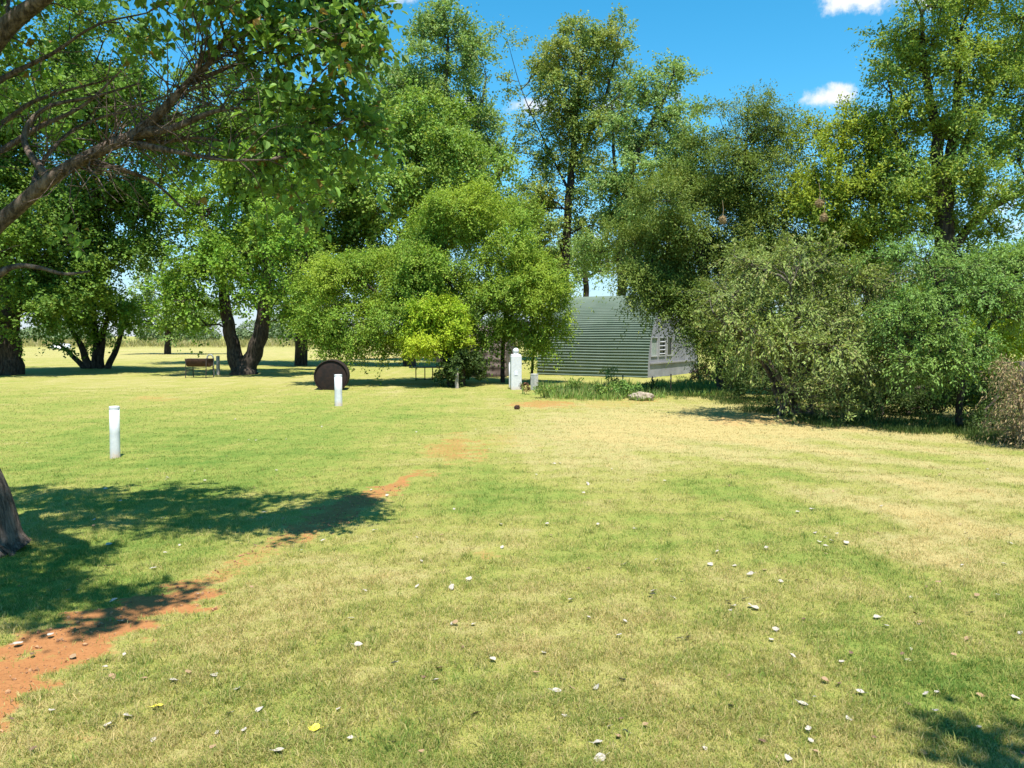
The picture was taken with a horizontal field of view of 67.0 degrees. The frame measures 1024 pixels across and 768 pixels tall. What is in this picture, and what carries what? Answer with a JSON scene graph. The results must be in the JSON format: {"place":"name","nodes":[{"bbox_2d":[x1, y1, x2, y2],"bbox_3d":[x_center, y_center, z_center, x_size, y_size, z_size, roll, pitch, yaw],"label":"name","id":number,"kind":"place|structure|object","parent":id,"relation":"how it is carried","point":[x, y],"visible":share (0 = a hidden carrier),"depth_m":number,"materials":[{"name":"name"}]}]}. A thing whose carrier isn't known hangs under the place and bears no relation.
{"place":"outdoors","nodes":[
{"label":"outdoors","id":0,"kind":"place"},
{"bbox_2d":[22,337,523,347],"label":"field grass","id":1,"kind":"structure","parent":0,"point":[185,343],"depth_m":110.34,"materials":[{"name":"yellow plant"}]},
{"bbox_2d":[465,326,513,376],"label":"rusty shed","id":2,"kind":"structure","parent":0,"point":[494,371],"depth_m":30.38,"materials":[{"name":"brown metal"}]},
{"bbox_2d":[0,336,1023,767],"bbox_3d":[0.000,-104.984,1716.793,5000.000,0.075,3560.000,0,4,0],"label":"ground","id":3,"kind":"structure","parent":0,"point":[142,370],"depth_m":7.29,"materials":[{"name":"green plant"}]},
{"bbox_2d":[50,343,70,349],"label":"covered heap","id":4,"kind":"object","parent":3,"relation":"on","point":[66,345],"visible":0.32,"depth_m":91.80,"materials":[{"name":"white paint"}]},
{"bbox_2d":[23,285,157,368],"bbox_3d":[-19.967,-2.939,37.309,5.944,4.607,4.621,1,4,16],"label":"multi stem tree","id":5,"kind":"object","parent":3,"relation":"on","point":[97,336],"visible":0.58,"depth_m":37.28,"materials":[{"name":"green plant"}]},
{"bbox_2d":[0,0,201,375],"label":"broadleaf tree","id":6,"kind":"object","parent":3,"relation":"on","point":[40,294],"visible":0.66,"depth_m":31.22,"materials":[{"name":"green plant"}]},
{"bbox_2d":[109,406,120,458],"bbox_3d":[-5.227,0.669,10.174,0.128,0.763,0.126,1,4,0],"label":"white post","id":7,"kind":"object","parent":3,"relation":"on","point":[114,421],"visible":0.85,"depth_m":10.12,"materials":[{"name":"paint"}]},
{"bbox_2d":[114,239,253,353],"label":"broadleaf tree","id":8,"kind":"object","parent":3,"relation":"on","point":[168,338],"visible":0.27,"depth_m":66.95,"materials":[{"name":"green plant"}]},
{"bbox_2d":[185,358,213,377],"bbox_3d":[-12.035,-0.593,29.771,0.927,0.776,0.634,0,4,6],"label":"barbecue stand","id":9,"kind":"object","parent":3,"relation":"on","point":[199,362],"visible":0.94,"depth_m":29.57,"materials":[{"name":"metal"}]},
{"bbox_2d":[0,484,403,731],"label":"soil crumbs","id":10,"kind":"object","parent":3,"relation":"on","point":[7,691],"visible":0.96,"depth_m":4.37,"materials":[{"name":"orange soil"}]},
{"bbox_2d":[0,0,414,557],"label":"poplar tree","id":11,"kind":"object","parent":3,"relation":"on","point":[339,31],"visible":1,"depth_m":5.44,"materials":[{"name":"green plant"}]},
{"bbox_2d":[206,354,214,375],"bbox_3d":[-11.986,-0.728,30.712,0.324,0.927,0.086,0,4,0],"label":"standpipe","id":12,"kind":"object","parent":3,"relation":"on","point":[213,361],"visible":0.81,"depth_m":30.68,"materials":[{"name":"metal"}]},
{"bbox_2d":[216,356,219,374],"bbox_3d":[-12.063,-0.724,31.724,0.147,0.873,0.145,0,4,0],"label":"wooden post","id":13,"kind":"object","parent":3,"relation":"on","point":[217,365],"visible":0.84,"depth_m":31.67,"materials":[{"name":"grey wood"}]},
{"bbox_2d":[126,138,339,374],"bbox_3d":[-11.014,-5.050,31.685,8.167,10.285,7.744,0,4,0],"label":"forked tree","id":14,"kind":"object","parent":3,"relation":"on","point":[212,245],"visible":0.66,"depth_m":30.69,"materials":[{"name":"green plant"}]},
{"bbox_2d":[118,37,392,365],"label":"broadleaf tree","id":15,"kind":"object","parent":3,"relation":"on","point":[300,360],"visible":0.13,"depth_m":40.37,"materials":[{"name":"green plant"}]},
{"bbox_2d":[308,723,323,730],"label":"fallen leaf","id":16,"kind":"object","parent":3,"relation":"on","point":[316,725],"visible":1,"depth_m":3.13,"materials":[{"name":"yellow plant"}]},
{"bbox_2d":[314,359,349,389],"bbox_3d":[-5.414,-0.243,23.304,0.997,0.997,0.995,0,4,-8],"label":"rusty drum","id":17,"kind":"object","parent":3,"relation":"on","point":[325,371],"visible":0.87,"depth_m":22.82,"materials":[{"name":"brown metal"}]},
{"bbox_2d":[334,374,342,405],"bbox_3d":[-3.986,0.179,17.746,0.179,0.803,0.177,0,4,0],"label":"white post","id":18,"kind":"object","parent":3,"relation":"on","point":[338,387],"visible":0.88,"depth_m":17.67,"materials":[{"name":"paint"}]},
{"bbox_2d":[299,71,548,365],"bbox_3d":[-4.330,-8.312,40.240,13.156,14.961,8.822,0,4,0],"label":"broadleaf tree","id":19,"kind":"object","parent":3,"relation":"on","point":[449,149],"visible":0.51,"depth_m":38.63,"materials":[{"name":"green plant"}]},
{"bbox_2d":[409,366,440,380],"bbox_3d":[-3.108,-0.360,27.891,1.187,0.542,0.564,0,4,-4],"label":"metal frame","id":20,"kind":"object","parent":3,"relation":"on","point":[424,367],"visible":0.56,"depth_m":27.64,"materials":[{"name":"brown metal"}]},
{"bbox_2d":[277,168,584,384],"bbox_3d":[-2.581,-3.570,26.102,10.219,7.584,5.462,0,4,0],"label":"round tree","id":21,"kind":"object","parent":3,"relation":"on","point":[420,258],"visible":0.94,"depth_m":25.27,"materials":[{"name":"green plant"}]},
{"bbox_2d":[387,290,477,386],"bbox_3d":[-2.433,-1.404,24.417,2.687,3.182,2.624,-3,4,-36],"label":"lime bush","id":22,"kind":"object","parent":3,"relation":"on","point":[447,325],"visible":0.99,"depth_m":24.04,"materials":[{"name":"green plant"}]},
{"bbox_2d":[338,0,530,361],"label":"slender tree","id":23,"kind":"object","parent":3,"relation":"on","point":[429,26],"visible":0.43,"depth_m":46.23,"materials":[{"name":"green plant"}]},
{"bbox_2d":[455,367,458,388],"bbox_3d":[-1.702,-0.169,23.890,0.121,0.737,0.119,0,4,0],"label":"wooden post","id":24,"kind":"object","parent":3,"relation":"on","point":[457,382],"visible":0.82,"depth_m":23.85,"materials":[{"name":"grey wood"}]},
{"bbox_2d":[431,346,492,386],"bbox_3d":[-1.626,-0.568,24.809,1.843,1.410,2.513,1,4,19],"label":"ivy shrub","id":25,"kind":"object","parent":3,"relation":"on","point":[469,364],"visible":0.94,"depth_m":24.21,"materials":[{"name":"green plant"}]},
{"bbox_2d":[19,313,975,342],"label":"wood","id":26,"kind":"object","parent":3,"relation":"on","point":[248,334],"visible":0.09,"depth_m":175.65,"materials":[{"name":"green plant"}]},
{"bbox_2d":[510,348,521,389],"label":"white pillar","id":27,"kind":"structure","parent":3,"relation":"on","point":[515,368],"depth_m":22.87,"materials":[{"name":"paint"}]},
{"bbox_2d":[519,382,530,393],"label":"weed plant","id":28,"kind":"object","parent":3,"relation":"on","point":[522,386],"visible":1,"depth_m":21.04,"materials":[{"name":"green plant"}]},
{"bbox_2d":[531,374,537,389],"bbox_3d":[0.668,-0.028,23.041,0.165,0.561,0.165,4,5,45],"label":"cement post","id":29,"kind":"object","parent":3,"relation":"on","point":[534,379],"visible":0.73,"depth_m":22.98,"materials":[{"name":"grey concrete"}]},
{"bbox_2d":[455,211,626,320],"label":"broadleaf tree","id":30,"kind":"object","parent":3,"relation":"on","point":[585,285],"visible":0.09,"depth_m":65.13,"materials":[{"name":"green plant"}]},
{"bbox_2d":[530,380,555,397],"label":"weed plant","id":31,"kind":"object","parent":3,"relation":"on","point":[547,389],"visible":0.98,"depth_m":19.92,"materials":[{"name":"green plant"}]},
{"bbox_2d":[485,2,641,297],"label":"slender tree","id":32,"kind":"object","parent":3,"relation":"on","point":[551,73],"visible":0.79,"depth_m":48.51,"materials":[{"name":"green plant"}]},
{"bbox_2d":[564,377,586,390],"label":"weed plant","id":33,"kind":"object","parent":3,"relation":"on","point":[576,382],"visible":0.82,"depth_m":21.74,"materials":[{"name":"green plant"}]},
{"bbox_2d":[594,752,609,760],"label":"fallen leaf","id":34,"kind":"object","parent":3,"relation":"on","point":[600,754],"visible":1,"depth_m":2.91,"materials":[{"name":"beige plant"}]},
{"bbox_2d":[589,381,620,398],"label":"weed plant","id":35,"kind":"object","parent":3,"relation":"on","point":[606,387],"visible":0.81,"depth_m":19.88,"materials":[{"name":"green plant"}]},
{"bbox_2d":[597,365,622,389],"bbox_3d":[2.789,-0.147,21.997,0.688,0.776,0.651,-1,4,-20],"label":"weed plant","id":36,"kind":"object","parent":3,"relation":"on","point":[608,372],"visible":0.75,"depth_m":21.99,"materials":[{"name":"green plant"}]},
{"bbox_2d":[537,296,697,377],"bbox_3d":[4.630,-2.097,32.907,4.925,3.307,5.646,2,4,33],"label":"corrugated hut","id":37,"kind":"object","parent":3,"relation":"on","point":[601,329],"visible":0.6,"depth_m":30.75,"materials":[{"name":"grey metal"}]},
{"bbox_2d":[651,337,657,356],"bbox_3d":[5.479,-1.432,29.841,0.070,0.760,0.640,2,4,33],"label":"window","id":38,"kind":"structure","parent":37,"relation":"in","point":[654,343],"depth_m":29.91,"materials":[{"name":"white glass"}]},
{"bbox_2d":[659,337,665,355],"bbox_3d":[5.910,-1.472,30.488,0.089,0.760,0.640,2,4,33],"label":"window","id":39,"kind":"structure","parent":37,"relation":"in","point":[662,345],"depth_m":30.55,"materials":[{"name":"white glass"}]},
{"bbox_2d":[666,337,672,355],"bbox_3d":[6.336,-1.513,31.152,0.070,0.760,0.580,2,4,33],"label":"window","id":40,"kind":"structure","parent":37,"relation":"in","point":[669,350],"depth_m":31.23,"materials":[{"name":"grey glass"}]},
{"bbox_2d":[612,379,642,397],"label":"weed plant","id":41,"kind":"object","parent":3,"relation":"on","point":[617,389],"visible":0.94,"depth_m":19.81,"materials":[{"name":"green plant"}]},
{"bbox_2d":[565,48,713,295],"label":"slender tree","id":42,"kind":"object","parent":3,"relation":"on","point":[630,145],"visible":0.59,"depth_m":44.63,"materials":[{"name":"green plant"}]},
{"bbox_2d":[534,377,745,400],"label":"weeds","id":43,"kind":"object","parent":3,"relation":"on","point":[678,388],"visible":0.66,"depth_m":20.70,"materials":[{"name":"green plant"}]},
{"bbox_2d":[628,391,654,400],"bbox_3d":[3.228,0.300,19.356,0.684,0.238,0.615,0,4,0],"label":"rock","id":44,"kind":"object","parent":3,"relation":"on","point":[650,395],"visible":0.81,"depth_m":19.20,"materials":[{"name":"stone"}]},
{"bbox_2d":[642,377,666,392],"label":"weed plant","id":45,"kind":"object","parent":3,"relation":"on","point":[651,383],"visible":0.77,"depth_m":21.24,"materials":[{"name":"green plant"}]},
{"bbox_2d":[670,374,671,394],"bbox_3d":[4.275,0.068,20.822,0.060,0.684,0.038,0,4,0],"label":"fence stake","id":46,"kind":"object","parent":3,"relation":"on","point":[670,382],"visible":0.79,"depth_m":20.80,"materials":[{"name":"wood"}]},
{"bbox_2d":[687,362,712,381],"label":"weed plant","id":47,"kind":"object","parent":3,"relation":"on","point":[695,376],"visible":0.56,"depth_m":25.62,"materials":[{"name":"green plant"}]},
{"bbox_2d":[585,78,846,390],"bbox_3d":[5.620,-4.060,21.658,7.401,8.714,6.110,0,4,0],"label":"fine leaved tree","id":48,"kind":"object","parent":3,"relation":"on","point":[694,193],"visible":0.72,"depth_m":20.58,"materials":[{"name":"green plant"}]},
{"bbox_2d":[719,200,726,223],"bbox_3d":[5.222,-4.247,19.174,0.236,0.638,0.240,0,4,0],"label":"weaver nest","id":49,"kind":"object","parent":48,"relation":"hanging from","point":[722,219],"visible":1,"depth_m":19.15,"materials":[{"name":"beige plant"}]},
{"bbox_2d":[698,369,743,384],"bbox_3d":[6.361,-0.158,23.913,1.456,0.649,0.976,0,4,0],"label":"weed plant","id":50,"kind":"object","parent":3,"relation":"on","point":[709,376],"visible":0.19,"depth_m":23.85,"materials":[{"name":"green plant"}]},
{"bbox_2d":[784,752,792,759],"bbox_3d":[1.046,1.410,2.925,0.032,0.007,0.054,22,14,26],"label":"stone","id":51,"kind":"object","parent":3,"relation":"on","point":[787,756],"visible":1,"depth_m":2.92,"materials":[{"name":"white stone"}]},
{"bbox_2d":[671,217,967,425],"bbox_3d":[5.983,-0.847,14.701,5.742,4.625,4.580,0,4,0],"label":"arching shrub","id":52,"kind":"object","parent":3,"relation":"on","point":[819,340],"visible":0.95,"depth_m":14.59,"materials":[{"name":"green plant"}]},
{"bbox_2d":[674,376,1023,446],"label":"undergrowth","id":53,"kind":"object","parent":3,"relation":"on","point":[945,426],"visible":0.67,"depth_m":13.91,"materials":[{"name":"green plant"}]},
{"bbox_2d":[757,91,943,355],"bbox_3d":[8.484,-3.600,20.057,4.304,8.034,3.783,0,4,0],"label":"fine leaved tree","id":54,"kind":"object","parent":3,"relation":"on","point":[835,194],"visible":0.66,"depth_m":19.43,"materials":[{"name":"green plant"}]},
{"bbox_2d":[814,185,823,207],"bbox_3d":[7.338,-4.495,18.453,0.244,0.633,0.238,0,4,0],"label":"weaver nest","id":55,"kind":"object","parent":54,"relation":"hanging from","point":[819,202],"visible":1,"depth_m":18.44,"materials":[{"name":"beige plant"}]},
{"bbox_2d":[819,197,827,222],"bbox_3d":[7.489,-4.184,18.581,0.242,0.635,0.248,0,4,0],"label":"weaver nest","id":56,"kind":"object","parent":54,"relation":"hanging from","point":[823,217],"visible":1,"depth_m":18.57,"materials":[{"name":"beige plant"}]},
{"bbox_2d":[712,346,1018,416],"bbox_3d":[8.385,-0.253,17.388,7.672,1.902,5.624,1,4,18],"label":"dark shrub","id":57,"kind":"object","parent":3,"relation":"on","point":[910,405],"visible":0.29,"depth_m":16.05,"materials":[{"name":"green plant"}]},
{"bbox_2d":[724,210,1023,361],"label":"background tree","id":58,"kind":"object","parent":3,"relation":"on","point":[965,308],"depth_m":28.30,"materials":[{"name":"green plant"}]},
{"bbox_2d":[836,230,1023,426],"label":"feathery tree","id":59,"kind":"object","parent":3,"relation":"on","point":[989,294],"visible":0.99,"depth_m":13.17,"materials":[{"name":"green plant"}]},
{"bbox_2d":[841,0,1023,355],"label":"tree","id":60,"kind":"object","parent":3,"relation":"on","point":[937,182],"visible":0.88,"depth_m":18.75,"materials":[{"name":"green plant"}]},
{"bbox_2d":[955,367,1017,439],"bbox_3d":[7.998,0.337,12.708,1.252,1.287,2.657,3,5,38],"label":"dark shrub","id":61,"kind":"object","parent":3,"relation":"on","point":[978,418],"visible":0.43,"depth_m":13.03,"materials":[{"name":"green plant"}]},
{"bbox_2d":[953,281,1023,404],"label":"lime shrub","id":62,"kind":"object","parent":3,"relation":"on","point":[1008,338],"visible":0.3,"depth_m":14.77,"materials":[{"name":"green plant"}]},
{"bbox_2d":[967,382,1011,417],"bbox_3d":[9.202,0.320,14.852,0.797,0.777,0.578,2,4,24],"label":"weed plant","id":63,"kind":"object","parent":3,"relation":"on","point":[983,400],"visible":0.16,"depth_m":14.91,"materials":[{"name":"green plant"}]},
{"bbox_2d":[966,353,1023,449],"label":"dry creeper","id":64,"kind":"object","parent":3,"relation":"on","point":[1018,391],"visible":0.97,"depth_m":11.16,"materials":[{"name":"plant"}]},
{"bbox_2d":[0,0,1023,335],"label":"sky","id":65,"kind":"structure","parent":0,"point":[800,45],"materials":[{"name":"blue"}]}
]}

